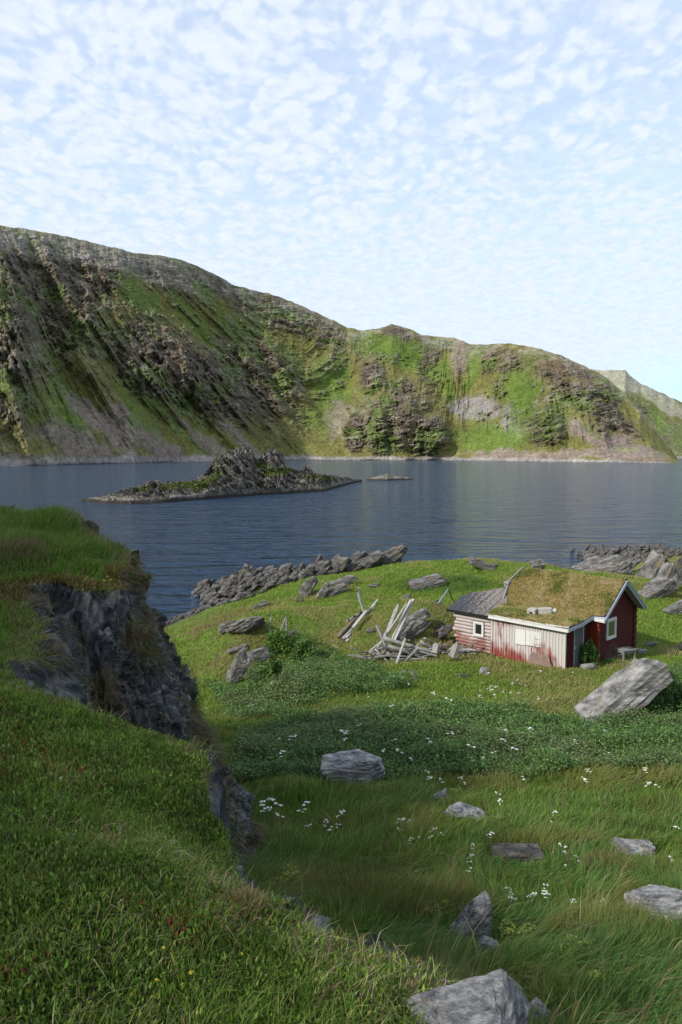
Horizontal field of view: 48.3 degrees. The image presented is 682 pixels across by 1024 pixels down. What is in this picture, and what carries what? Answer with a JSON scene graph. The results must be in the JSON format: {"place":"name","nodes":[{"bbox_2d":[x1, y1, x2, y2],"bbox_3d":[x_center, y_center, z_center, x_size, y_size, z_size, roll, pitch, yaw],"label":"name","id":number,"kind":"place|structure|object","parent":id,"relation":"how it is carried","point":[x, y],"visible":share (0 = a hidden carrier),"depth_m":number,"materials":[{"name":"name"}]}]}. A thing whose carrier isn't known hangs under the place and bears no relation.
{"place":"outdoors","nodes":[
{"label":"outdoors","id":0,"kind":"place"},
{"bbox_2d":[0,225,677,465],"bbox_3d":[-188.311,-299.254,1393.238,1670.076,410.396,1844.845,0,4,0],"label":"hills","id":1,"kind":"structure","parent":0,"point":[111,355],"depth_m":1326.40,"materials":[{"name":"green plant"}]},
{"bbox_2d":[0,458,681,620],"bbox_3d":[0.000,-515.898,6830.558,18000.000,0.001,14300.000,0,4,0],"label":"sea","id":2,"kind":"structure","parent":0,"point":[552,513],"depth_m":158.03,"materials":[{"name":"blue liquid"}]},
{"bbox_2d":[81,446,361,503],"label":"islet","id":3,"kind":"object","parent":2,"relation":"in","point":[241,471],"visible":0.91,"depth_m":225.58,"materials":[{"name":"grey stone"}]},
{"bbox_2d":[366,473,413,480],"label":"skerry","id":4,"kind":"structure","parent":2,"relation":"in","point":[387,477],"depth_m":352.57,"materials":[{"name":"grey stone"}]},
{"bbox_2d":[0,505,681,1023],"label":"ground","id":5,"kind":"structure","parent":0,"point":[72,601],"depth_m":10.12,"materials":[{"name":"green plant"}]},
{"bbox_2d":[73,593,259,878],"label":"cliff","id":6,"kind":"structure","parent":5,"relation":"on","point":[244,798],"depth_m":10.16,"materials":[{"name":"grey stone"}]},
{"bbox_2d":[0,503,213,762],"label":"outcrop grass","id":7,"kind":"structure","parent":6,"relation":"on","point":[29,537],"depth_m":10.52,"materials":[{"name":"green plant"}]},
{"bbox_2d":[9,520,272,891],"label":"cliff tufts","id":8,"kind":"object","parent":6,"relation":"on","point":[210,739],"visible":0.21,"depth_m":10.09,"materials":[{"name":"green plant"}]},
{"bbox_2d":[193,586,210,596],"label":"shore rock","id":9,"kind":"object","parent":5,"relation":"on","point":[198,593],"visible":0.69,"depth_m":66.19,"materials":[{"name":"stone"}]},
{"bbox_2d":[165,599,240,624],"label":"bay pebbles","id":10,"kind":"object","parent":5,"relation":"on","point":[187,615],"visible":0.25,"depth_m":55.32,"materials":[{"name":"stone"}]},
{"bbox_2d":[197,579,210,587],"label":"shore rock","id":11,"kind":"object","parent":5,"relation":"on","point":[204,583],"visible":0.52,"depth_m":68.73,"materials":[{"name":"stone"}]},
{"bbox_2d":[200,591,216,604],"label":"shore rock","id":12,"kind":"object","parent":5,"relation":"on","point":[207,598],"visible":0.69,"depth_m":62.96,"materials":[{"name":"stone"}]},
{"bbox_2d":[200,585,217,598],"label":"shore rock","id":13,"kind":"object","parent":5,"relation":"on","point":[205,592],"visible":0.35,"depth_m":65.70,"materials":[{"name":"stone"}]},
{"bbox_2d":[218,620,235,633],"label":"boulder","id":14,"kind":"object","parent":5,"relation":"on","point":[222,628],"visible":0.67,"depth_m":38.30,"materials":[{"name":"stone"}]},
{"bbox_2d":[219,573,237,589],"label":"shore rock","id":15,"kind":"object","parent":5,"relation":"on","point":[232,579],"visible":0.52,"depth_m":65.86,"materials":[{"name":"stone"}]},
{"bbox_2d":[227,643,247,654],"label":"boulder","id":16,"kind":"object","parent":5,"relation":"on","point":[233,650],"visible":0.94,"depth_m":35.72,"materials":[{"name":"stone"}]},
{"bbox_2d":[226,646,249,685],"bbox_3d":[-4.066,6.199,29.951,0.920,1.730,0.526,-1,5,-17],"label":"boulder","id":17,"kind":"object","parent":5,"relation":"on","point":[239,667],"visible":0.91,"depth_m":29.77,"materials":[{"name":"stone"}]},
{"bbox_2d":[218,882,270,917],"bbox_3d":[-0.393,1.575,3.028,0.241,0.134,0.232,0,4,0],"label":"tussock","id":18,"kind":"object","parent":5,"relation":"on","point":[246,894],"visible":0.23,"depth_m":3.04,"materials":[{"name":"green plant"}]},
{"bbox_2d":[238,561,250,579],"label":"shore rock","id":19,"kind":"object","parent":5,"relation":"on","point":[245,569],"visible":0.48,"depth_m":69.06,"materials":[{"name":"stone"}]},
{"bbox_2d":[225,616,266,633],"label":"boulder","id":20,"kind":"object","parent":5,"relation":"on","point":[243,625],"visible":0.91,"depth_m":36.63,"materials":[{"name":"stone"}]},
{"bbox_2d":[241,571,254,582],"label":"shore rock","id":21,"kind":"object","parent":5,"relation":"on","point":[249,575],"visible":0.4,"depth_m":65.32,"materials":[{"name":"stone"}]},
{"bbox_2d":[246,576,256,589],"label":"shore rock","id":22,"kind":"object","parent":5,"relation":"on","point":[251,580],"visible":0.59,"depth_m":64.40,"materials":[{"name":"stone"}]},
{"bbox_2d":[0,654,507,1023],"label":"knoll grass","id":23,"kind":"structure","parent":5,"relation":"on","point":[305,999],"depth_m":2.61,"materials":[{"name":"green plant"}]},
{"bbox_2d":[247,646,269,662],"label":"boulder","id":24,"kind":"object","parent":5,"relation":"on","point":[263,652],"visible":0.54,"depth_m":34.64,"materials":[{"name":"stone"}]},
{"bbox_2d":[253,599,268,608],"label":"boulder","id":25,"kind":"object","parent":5,"relation":"on","point":[262,604],"visible":0.94,"depth_m":50.93,"materials":[{"name":"stone"}]},
{"bbox_2d":[258,658,282,680],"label":"shrub","id":26,"kind":"object","parent":5,"relation":"on","point":[273,668],"visible":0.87,"depth_m":29.85,"materials":[{"name":"green plant"}]},
{"bbox_2d":[264,629,295,653],"bbox_3d":[-2.866,6.102,35.953,1.512,1.235,1.061,1,5,14],"label":"shrub","id":27,"kind":"object","parent":5,"relation":"on","point":[279,642],"visible":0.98,"depth_m":35.71,"materials":[{"name":"green plant"}]},
{"bbox_2d":[260,862,300,888],"bbox_3d":[-0.664,4.245,8.612,0.555,0.479,0.346,0,4,0],"label":"flowering herb","id":28,"kind":"object","parent":5,"relation":"on","point":[285,873],"visible":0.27,"depth_m":8.61,"materials":[{"name":"green plant"}]},
{"bbox_2d":[191,564,378,605],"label":"shore rubble","id":29,"kind":"object","parent":5,"relation":"on","point":[286,578],"visible":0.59,"depth_m":64.02,"materials":[{"name":"stone"}]},
{"bbox_2d":[277,563,292,575],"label":"shore rock","id":30,"kind":"object","parent":5,"relation":"on","point":[284,569],"visible":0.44,"depth_m":66.63,"materials":[{"name":"stone"}]},
{"bbox_2d":[287,638,315,658],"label":"shrub","id":31,"kind":"object","parent":5,"relation":"on","point":[302,646],"visible":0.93,"depth_m":35.49,"materials":[{"name":"green plant"}]},
{"bbox_2d":[298,575,317,597],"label":"boulder","id":32,"kind":"object","parent":5,"relation":"on","point":[307,587],"visible":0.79,"depth_m":51.11,"materials":[{"name":"stone"}]},
{"bbox_2d":[315,582,330,598],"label":"boulder","id":33,"kind":"object","parent":5,"relation":"on","point":[323,590],"visible":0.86,"depth_m":50.12,"materials":[{"name":"stone"}]},
{"bbox_2d":[315,559,330,571],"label":"shore rock","id":34,"kind":"object","parent":5,"relation":"on","point":[325,564],"visible":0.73,"depth_m":65.97,"materials":[{"name":"stone"}]},
{"bbox_2d":[326,582,348,596],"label":"boulder","id":35,"kind":"object","parent":5,"relation":"on","point":[337,589],"visible":0.82,"depth_m":50.41,"materials":[{"name":"stone"}]},
{"bbox_2d":[329,557,351,573],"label":"shore rock","id":36,"kind":"object","parent":5,"relation":"on","point":[341,564],"visible":0.66,"depth_m":66.03,"materials":[{"name":"stone"}]},
{"bbox_2d":[329,575,357,586],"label":"boulder","id":37,"kind":"object","parent":5,"relation":"on","point":[347,579],"visible":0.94,"depth_m":53.41,"materials":[{"name":"stone"}]},
{"bbox_2d":[336,611,361,637],"bbox_3d":[0.450,5.736,38.863,0.228,0.219,2.623,2,22,28],"label":"driftwood","id":38,"kind":"object","parent":5,"relation":"on","point":[345,629],"visible":0.99,"depth_m":38.53,"materials":[{"name":"brown wood"}]},
{"bbox_2d":[320,749,384,785],"bbox_3d":[0.249,5.363,15.831,1.371,0.686,0.914,0,4,0],"label":"boulder","id":39,"kind":"object","parent":5,"relation":"on","point":[345,765],"visible":0.81,"depth_m":15.48,"materials":[{"name":"grey stone"}]},
{"bbox_2d":[345,557,364,570],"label":"shore rock","id":40,"kind":"object","parent":5,"relation":"on","point":[354,564],"visible":0.46,"depth_m":67.25,"materials":[{"name":"stone"}]},
{"bbox_2d":[341,608,371,640],"bbox_3d":[0.848,5.721,39.103,0.196,0.197,3.391,2,21,27],"label":"driftwood","id":41,"kind":"object","parent":5,"relation":"on","point":[343,638],"visible":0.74,"depth_m":38.35,"materials":[{"name":"grey wood"}]},
{"bbox_2d":[350,551,367,561],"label":"shore rock","id":42,"kind":"object","parent":5,"relation":"on","point":[359,556],"visible":0.3,"depth_m":68.89,"materials":[{"name":"stone"}]},
{"bbox_2d":[352,610,366,627],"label":"driftwood","id":43,"kind":"object","parent":5,"relation":"on","point":[359,619],"visible":1,"depth_m":38.78,"materials":[{"name":"grey wood"}]},
{"bbox_2d":[357,588,364,612],"bbox_3d":[1.046,4.740,39.880,0.184,1.492,0.189,-17,-4,27],"label":"post","id":44,"kind":"object","parent":5,"relation":"on","point":[360,602],"visible":0.88,"depth_m":39.84,"materials":[{"name":"grey wood"}]},
{"bbox_2d":[360,549,385,568],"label":"shore rock","id":45,"kind":"object","parent":5,"relation":"on","point":[375,558],"visible":0.8,"depth_m":66.47,"materials":[{"name":"stone"}]},
{"bbox_2d":[375,624,392,660],"bbox_3d":[2.104,6.254,35.519,0.093,2.124,0.176,-29,-11,29],"label":"driftwood","id":46,"kind":"object","parent":5,"relation":"on","point":[381,636],"visible":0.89,"depth_m":35.52,"materials":[{"name":"grey wood"}]},
{"bbox_2d":[383,605,398,636],"bbox_3d":[2.453,5.297,36.834,0.197,0.097,1.946,3,49,32],"label":"driftwood","id":47,"kind":"object","parent":5,"relation":"on","point":[394,614],"visible":0.83,"depth_m":36.87,"materials":[{"name":"grey wood"}]},
{"bbox_2d":[377,602,407,647],"bbox_3d":[2.475,5.399,36.345,0.119,0.112,2.841,4,45,43],"label":"driftwood","id":48,"kind":"object","parent":5,"relation":"on","point":[389,629],"visible":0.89,"depth_m":36.35,"materials":[{"name":"grey wood"}]},
{"bbox_2d":[378,544,407,566],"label":"shore rock","id":49,"kind":"object","parent":5,"relation":"on","point":[395,554],"visible":0.47,"depth_m":67.82,"materials":[{"name":"stone"}]},
{"bbox_2d":[396,638,405,662],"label":"driftwood","id":50,"kind":"object","parent":5,"relation":"on","point":[400,651],"visible":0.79,"depth_m":34.94,"materials":[{"name":"grey wood"}]},
{"bbox_2d":[391,600,411,638],"bbox_3d":[2.905,5.205,36.748,0.112,0.046,2.455,3,47,35],"label":"driftwood","id":51,"kind":"object","parent":5,"relation":"on","point":[400,620],"visible":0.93,"depth_m":36.71,"materials":[{"name":"grey wood"}]},
{"bbox_2d":[394,599,413,639],"bbox_3d":[3.050,5.209,36.810,0.131,0.052,2.667,3,43,31],"label":"driftwood","id":52,"kind":"object","parent":5,"relation":"on","point":[403,621],"visible":0.93,"depth_m":36.76,"materials":[{"name":"grey wood"}]},
{"bbox_2d":[378,886,431,929],"bbox_3d":[0.616,3.894,7.315,0.586,0.396,0.615,0,4,0],"label":"tussock","id":53,"kind":"object","parent":5,"relation":"on","point":[389,904],"visible":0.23,"depth_m":7.37,"materials":[{"name":"green plant"}]},
{"bbox_2d":[388,644,424,655],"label":"driftwood","id":54,"kind":"object","parent":5,"relation":"on","point":[395,648],"visible":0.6,"depth_m":35.45,"materials":[{"name":"grey wood"}]},
{"bbox_2d":[395,619,426,641],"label":"boulder","id":55,"kind":"object","parent":5,"relation":"on","point":[411,630],"visible":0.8,"depth_m":37.06,"materials":[{"name":"stone"}]},
{"bbox_2d":[396,607,430,628],"bbox_3d":[3.631,5.481,38.432,1.766,1.262,0.841,-1,5,-11],"label":"boulder","id":56,"kind":"object","parent":5,"relation":"on","point":[423,614],"visible":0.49,"depth_m":38.17,"materials":[{"name":"stone"}]},
{"bbox_2d":[166,557,681,715],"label":"pasture grass","id":57,"kind":"structure","parent":5,"relation":"on","point":[451,583],"depth_m":38.91,"materials":[{"name":"green plant"}]},
{"bbox_2d":[408,573,444,590],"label":"boulder","id":58,"kind":"object","parent":5,"relation":"on","point":[431,580],"visible":0.95,"depth_m":51.54,"materials":[{"name":"stone"}]},
{"bbox_2d":[432,643,439,653],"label":"driftwood","id":59,"kind":"object","parent":5,"relation":"on","point":[436,648],"visible":1,"depth_m":34.15,"materials":[{"name":"grey wood"}]},
{"bbox_2d":[194,662,681,1023],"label":"meadow grass","id":60,"kind":"structure","parent":5,"relation":"on","point":[357,870],"depth_m":9.40,"materials":[{"name":"green plant"}]},
{"bbox_2d":[433,788,448,803],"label":"boulder","id":61,"kind":"object","parent":5,"relation":"on","point":[443,791],"visible":0.39,"depth_m":14.06,"materials":[{"name":"grey stone"}]},
{"bbox_2d":[432,624,452,639],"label":"boulder","id":62,"kind":"object","parent":5,"relation":"on","point":[442,632],"visible":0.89,"depth_m":37.67,"materials":[{"name":"stone"}]},
{"bbox_2d":[204,625,681,785],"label":"nettle bed","id":63,"kind":"object","parent":5,"relation":"on","point":[657,732],"visible":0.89,"depth_m":19.98,"materials":[{"name":"green plant"}]},
{"bbox_2d":[449,644,459,658],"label":"driftwood","id":64,"kind":"object","parent":5,"relation":"on","point":[454,651],"visible":1,"depth_m":34.33,"materials":[{"name":"grey wood"}]},
{"bbox_2d":[444,801,484,822],"bbox_3d":[2.052,5.016,12.583,0.680,0.317,0.453,0,4,0],"label":"boulder","id":65,"kind":"object","parent":5,"relation":"on","point":[462,807],"visible":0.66,"depth_m":12.52,"materials":[{"name":"grey stone"}]},
{"bbox_2d":[405,968,530,1023],"bbox_3d":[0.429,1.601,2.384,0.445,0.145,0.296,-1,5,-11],"label":"boulder","id":66,"kind":"object","parent":5,"relation":"on","point":[488,998],"visible":0.98,"depth_m":2.39,"materials":[{"name":"grey stone"}]},
{"bbox_2d":[450,891,492,942],"bbox_3d":[1.172,3.727,6.813,0.367,0.591,0.157,-1,5,-11],"label":"boulder","id":67,"kind":"object","parent":5,"relation":"on","point":[475,911],"visible":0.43,"depth_m":6.77,"materials":[{"name":"grey stone"}]},
{"bbox_2d":[467,556,495,570],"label":"boulder","id":68,"kind":"object","parent":5,"relation":"on","point":[479,564],"visible":0.85,"depth_m":54.95,"materials":[{"name":"stone"}]},
{"bbox_2d":[480,667,488,673],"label":"boulder","id":69,"kind":"object","parent":5,"relation":"on","point":[484,670],"visible":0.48,"depth_m":32.54,"materials":[{"name":"grey stone"}]},
{"bbox_2d":[477,935,500,954],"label":"boulder","id":70,"kind":"object","parent":5,"relation":"on","point":[489,940],"visible":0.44,"depth_m":6.20,"materials":[{"name":"grey stone"}]},
{"bbox_2d":[490,843,544,865],"bbox_3d":[2.389,4.637,10.278,0.700,0.228,0.400,0,4,-6],"label":"boulder","id":71,"kind":"object","parent":5,"relation":"on","point":[520,853],"visible":0.69,"depth_m":10.21,"materials":[{"name":"stone"}]},
{"bbox_2d":[499,919,536,942],"bbox_3d":[1.612,3.867,6.925,0.356,0.258,0.281,0,4,0],"label":"flowering herb","id":72,"kind":"object","parent":5,"relation":"on","point":[507,930],"visible":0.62,"depth_m":6.91,"materials":[{"name":"green plant"}]},
{"bbox_2d":[530,558,544,569],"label":"crag","id":73,"kind":"structure","parent":5,"relation":"on","point":[537,563],"depth_m":50.49,"materials":[{"name":"stone"}]},
{"bbox_2d":[527,652,550,668],"bbox_3d":[8.960,6.750,34.166,1.384,0.693,0.365,4,6,44],"label":"stone plate","id":74,"kind":"object","parent":5,"relation":"on","point":[539,659],"visible":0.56,"depth_m":34.22,"materials":[{"name":"stone"}]},
{"bbox_2d":[530,997,550,1023],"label":"boulder","id":75,"kind":"object","parent":5,"relation":"on","point":[535,1000],"visible":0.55,"depth_m":4.72,"materials":[{"name":"grey stone"}]},
{"bbox_2d":[446,566,647,668],"bbox_3d":[10.017,5.024,37.767,7.892,4.256,7.228,4,6,44],"label":"cabin","id":76,"kind":"object","parent":5,"relation":"on","point":[600,611],"visible":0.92,"depth_m":36.08,"materials":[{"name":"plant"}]},
{"bbox_2d":[473,621,483,636],"bbox_3d":[6.631,5.651,36.638,0.590,0.710,0.080,4,6,44],"label":"window","id":77,"kind":"structure","parent":76,"relation":"in","point":[478,627],"depth_m":36.65,"materials":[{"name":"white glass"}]},
{"bbox_2d":[527,607,537,614],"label":"chimney block","id":78,"kind":"structure","parent":76,"relation":"on","point":[533,610],"depth_m":35.25,"materials":[{"name":"concrete"}]},
{"bbox_2d":[538,607,555,614],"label":"chimney block","id":79,"kind":"structure","parent":76,"relation":"on","point":[544,610],"depth_m":35.19,"materials":[{"name":"concrete"}]},
{"bbox_2d":[574,627,582,666],"bbox_3d":[10.785,6.162,34.442,0.070,1.840,0.905,4,6,44],"label":"door","id":80,"kind":"structure","parent":76,"relation":"in","point":[578,632],"depth_m":34.38,"materials":[{"name":"grey wood"}]},
{"bbox_2d":[606,617,616,640],"bbox_3d":[12.734,5.486,35.792,0.080,0.980,0.960,4,6,44],"label":"window","id":81,"kind":"structure","parent":76,"relation":"in","point":[611,624],"depth_m":35.79,"materials":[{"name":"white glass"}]},
{"bbox_2d":[545,934,597,964],"bbox_3d":[1.799,3.515,5.934,0.534,0.300,0.319,-2,5,-22],"label":"flowering herb","id":82,"kind":"object","parent":5,"relation":"on","point":[570,936],"visible":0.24,"depth_m":5.98,"materials":[{"name":"green plant"}]},
{"bbox_2d":[571,555,603,570],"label":"crag","id":83,"kind":"structure","parent":5,"relation":"on","point":[585,564],"depth_m":71.13,"materials":[{"name":"stone"}]},
{"bbox_2d":[580,663,595,669],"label":"stone","id":84,"kind":"object","parent":5,"relation":"on","point":[590,666],"visible":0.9,"depth_m":33.77,"materials":[{"name":"grey stone"}]},
{"bbox_2d":[580,639,599,666],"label":"shrub","id":85,"kind":"object","parent":5,"relation":"on","point":[586,649],"visible":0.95,"depth_m":34.41,"materials":[{"name":"green plant"}]},
{"bbox_2d":[583,556,615,572],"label":"crag","id":86,"kind":"structure","parent":5,"relation":"on","point":[599,564],"depth_m":67.05,"materials":[{"name":"stone"}]},
{"bbox_2d":[584,969,619,999],"bbox_3d":[1.813,3.337,5.268,0.266,0.228,0.216,3,5,33],"label":"flowering herb","id":87,"kind":"object","parent":5,"relation":"on","point":[593,973],"visible":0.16,"depth_m":5.31,"materials":[{"name":"green plant"}]},
{"bbox_2d":[574,844,643,883],"bbox_3d":[3.287,4.365,9.240,0.868,0.499,0.895,4,6,42],"label":"tussock","id":88,"kind":"object","parent":5,"relation":"on","point":[608,860],"visible":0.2,"depth_m":9.36,"materials":[{"name":"green plant"}]},
{"bbox_2d":[600,657,620,663],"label":"shrub","id":89,"kind":"object","parent":5,"relation":"on","point":[610,659],"visible":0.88,"depth_m":35.11,"materials":[{"name":"green plant"}]},
{"bbox_2d":[600,561,633,574],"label":"crag","id":90,"kind":"structure","parent":5,"relation":"on","point":[622,567],"depth_m":62.66,"materials":[{"name":"stone"}]},
{"bbox_2d":[609,554,626,561],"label":"crag","id":91,"kind":"structure","parent":5,"relation":"on","point":[616,557],"depth_m":75.02,"materials":[{"name":"stone"}]},
{"bbox_2d":[574,658,672,724],"bbox_3d":[9.064,5.878,24.499,2.853,2.436,1.494,-1,4,-9],"label":"boulder","id":92,"kind":"object","parent":5,"relation":"on","point":[641,682],"visible":0.73,"depth_m":24.00,"materials":[{"name":"stone"}]},
{"bbox_2d":[570,543,681,560],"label":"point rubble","id":93,"kind":"object","parent":5,"relation":"on","point":[645,553],"visible":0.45,"depth_m":91.74,"materials":[{"name":"stone"}]},
{"bbox_2d":[583,553,595,560],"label":"shore rock","id":94,"kind":"object","parent":93,"relation":"on","point":[587,556],"visible":0.7,"depth_m":88.87,"materials":[{"name":"stone"}]},
{"bbox_2d":[615,646,636,662],"bbox_3d":[13.436,6.736,35.830,0.840,0.603,0.535,-2,5,-24],"label":"table","id":95,"kind":"object","parent":5,"relation":"on","point":[624,650],"visible":0.9,"depth_m":35.74,"materials":[{"name":"grey wood"}]},
{"bbox_2d":[611,837,655,858],"bbox_3d":[4.220,4.866,10.948,0.601,0.215,0.401,0,4,0],"label":"boulder","id":96,"kind":"object","parent":5,"relation":"on","point":[635,845],"visible":0.46,"depth_m":10.90,"materials":[{"name":"grey stone"}]},
{"bbox_2d":[627,554,641,567],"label":"crag","id":97,"kind":"structure","parent":5,"relation":"on","point":[636,560],"depth_m":76.63,"materials":[{"name":"stone"}]},
{"bbox_2d":[623,884,681,924],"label":"boulder","id":98,"kind":"object","parent":5,"relation":"on","point":[664,896],"visible":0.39,"depth_m":7.72,"materials":[{"name":"grey stone"}]},
{"bbox_2d":[641,549,671,578],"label":"crag","id":99,"kind":"structure","parent":5,"relation":"on","point":[651,566],"depth_m":58.02,"materials":[{"name":"stone"}]},
{"bbox_2d":[638,576,678,598],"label":"crag","id":100,"kind":"structure","parent":5,"relation":"on","point":[658,586],"depth_m":49.62,"materials":[{"name":"stone"}]},
{"bbox_2d":[640,671,681,714],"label":"shrub","id":101,"kind":"object","parent":5,"relation":"on","point":[668,692],"visible":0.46,"depth_m":24.75,"materials":[{"name":"green plant"}]},
{"bbox_2d":[657,562,678,581],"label":"crag","id":102,"kind":"structure","parent":5,"relation":"on","point":[668,570],"depth_m":51.56,"materials":[{"name":"stone"}]},
{"bbox_2d":[662,599,681,614],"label":"boulder","id":103,"kind":"object","parent":5,"relation":"on","point":[675,608],"visible":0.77,"depth_m":45.95,"materials":[{"name":"stone"}]},
{"bbox_2d":[673,556,681,585],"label":"crag","id":104,"kind":"structure","parent":5,"relation":"on","point":[678,563],"depth_m":54.50,"materials":[{"name":"stone"}]},
{"bbox_2d":[0,0,681,401],"label":"sky","id":105,"kind":"structure","parent":0,"point":[485,172],"materials":[{"name":"blue"}]},
{"bbox_2d":[591,369,681,457],"bbox_3d":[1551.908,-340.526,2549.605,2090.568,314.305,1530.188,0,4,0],"label":"distant hills","id":106,"kind":"structure","parent":0,"point":[662,412],"depth_m":2500.76,"materials":[{"name":"green plant"}]},
{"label":"driftwood","id":107,"kind":"object","parent":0,"visible":0},
{"label":"driftwood","id":108,"kind":"object","parent":107,"relation":"on","visible":0},
{"bbox_2d":[382,636,434,653],"bbox_3d":[3.170,6.222,35.397,2.566,0.212,0.226,16,4,-3],"label":"driftwood","id":109,"kind":"object","parent":108,"relation":"on","point":[391,640],"visible":0.94,"depth_m":35.32,"materials":[{"name":"grey wood"}]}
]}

